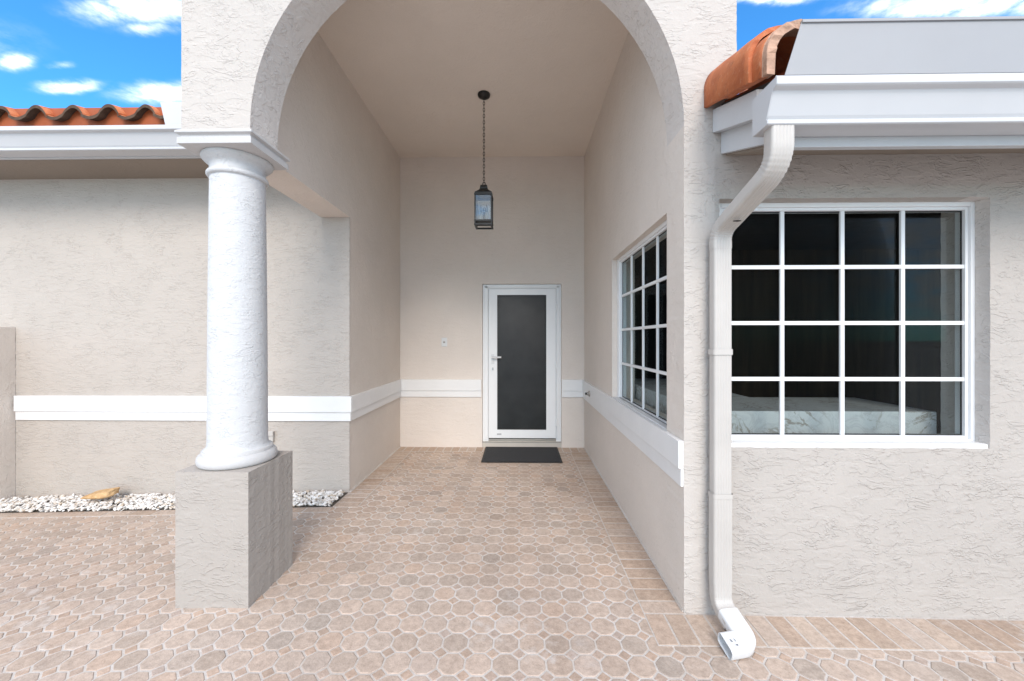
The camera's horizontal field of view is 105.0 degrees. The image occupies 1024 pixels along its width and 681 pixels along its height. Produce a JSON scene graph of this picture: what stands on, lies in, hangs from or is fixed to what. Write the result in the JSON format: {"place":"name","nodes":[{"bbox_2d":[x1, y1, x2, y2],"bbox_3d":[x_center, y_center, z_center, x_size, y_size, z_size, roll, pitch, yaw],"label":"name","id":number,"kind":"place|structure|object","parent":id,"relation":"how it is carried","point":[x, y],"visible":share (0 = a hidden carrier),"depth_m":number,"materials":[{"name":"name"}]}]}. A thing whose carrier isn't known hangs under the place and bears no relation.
{"place":"outdoors","nodes":[
{"label":"outdoors","id":0,"kind":"place"},
{"bbox_2d":[0,447,1023,680],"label":"patio","id":1,"kind":"structure","parent":0,"point":[438,564],"depth_m":2.06,"materials":[{"name":"beige tile"}]},
{"bbox_2d":[0,489,347,512],"bbox_3d":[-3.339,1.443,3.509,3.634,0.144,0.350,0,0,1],"label":"shell gravel","id":2,"kind":"structure","parent":1,"relation":"on","point":[149,501],"depth_m":3.47,"materials":[{"name":"white gravel"}]},
{"bbox_2d":[80,487,119,498],"bbox_3d":[-3.666,1.373,3.507,0.252,0.063,0.155,-4,4,-5],"label":"sandstone rock","id":3,"kind":"object","parent":2,"relation":"on","point":[103,493],"visible":1,"depth_m":3.46,"materials":[{"name":"beige stone"}]},
{"bbox_2d":[175,147,292,608],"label":"portico column","id":4,"kind":"structure","parent":1,"relation":"on","point":[234,516],"depth_m":2.15,"materials":[{"name":"beige paint"}]},
{"bbox_2d":[481,447,562,462],"bbox_3d":[0.117,1.407,4.829,0.937,0.012,0.636,0,0,1],"label":"doormat","id":5,"kind":"object","parent":1,"relation":"on","point":[524,454],"visible":1,"depth_m":4.75,"materials":[{"name":"black rubber"}]},
{"bbox_2d":[0,0,1023,108],"label":"sky","id":6,"kind":"structure","parent":0,"point":[54,53],"materials":[{"name":"blue"}]},
{"bbox_3d":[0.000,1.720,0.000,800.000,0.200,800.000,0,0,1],"label":"ground","id":7,"kind":"structure","parent":0,"visible":0},
{"bbox_2d":[0,327,15,498],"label":"garden wall","id":8,"kind":"structure","parent":7,"relation":"on","point":[7,414],"depth_m":3.64,"materials":[{"name":"paint"}]},
{"bbox_2d":[0,0,1023,619],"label":"house","id":9,"kind":"structure","parent":7,"relation":"on","point":[878,244],"depth_m":3.28,"materials":[{"name":"white paint"}]},
{"bbox_2d":[268,431,273,440],"bbox_3d":[-2.244,0.894,3.637,0.083,0.101,0.036,0,0,1],"label":"outlet cover","id":10,"kind":"object","parent":9,"relation":"attached to","point":[271,435],"visible":0.56,"depth_m":3.63,"materials":[{"name":"white plastic"}]},
{"bbox_2d":[441,338,446,346],"bbox_3d":[-0.891,0.035,5.169,0.074,0.118,0.016,0,0,1],"label":"doorbell","id":11,"kind":"object","parent":9,"relation":"attached to","point":[443,342],"visible":1,"depth_m":5.17,"materials":[{"name":"white plastic"}]},
{"bbox_2d":[474,90,492,229],"bbox_3d":[-0.275,-1.750,3.845,0.174,1.300,0.174,0,0,1],"label":"pendant lantern","id":12,"kind":"object","parent":9,"relation":"hanging from","point":[483,193],"visible":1,"depth_m":3.82,"materials":[{"name":"black metal"}]},
{"bbox_2d":[483,284,560,442],"bbox_3d":[0.130,0.316,5.216,1.034,2.088,0.206,0,0,1],"label":"door","id":13,"kind":"structure","parent":9,"relation":"in","point":[522,322],"depth_m":5.20,"materials":[{"name":"white plastic"}]},
{"bbox_2d":[613,220,666,430],"bbox_3d":[0.965,-0.090,2.941,0.106,1.284,1.335,0,0,1],"label":"window","id":14,"kind":"structure","parent":9,"relation":"in","point":[661,230],"depth_m":3.02,"materials":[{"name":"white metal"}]},
{"bbox_2d":[708,125,794,660],"bbox_3d":[1.034,0.281,1.774,0.168,2.273,0.463,0,0,1],"label":"downspout","id":15,"kind":"object","parent":9,"relation":"attached to","point":[736,639],"visible":1,"depth_m":1.94,"materials":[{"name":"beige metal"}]},
{"bbox_2d":[635,379,936,433],"bbox_3d":[1.795,0.917,3.219,1.325,1.005,1.900,0,0,1],"label":"kitchen counter","id":16,"kind":"object","parent":9,"relation":"in","point":[801,414],"visible":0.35,"depth_m":2.27,"materials":[{"name":"stone"}]},
{"bbox_2d":[719,202,987,448],"bbox_3d":[1.757,-0.079,2.087,1.370,1.298,0.124,0,0,1],"label":"window","id":17,"kind":"structure","parent":9,"relation":"in","point":[964,436],"depth_m":2.10,"materials":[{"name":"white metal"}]}
]}

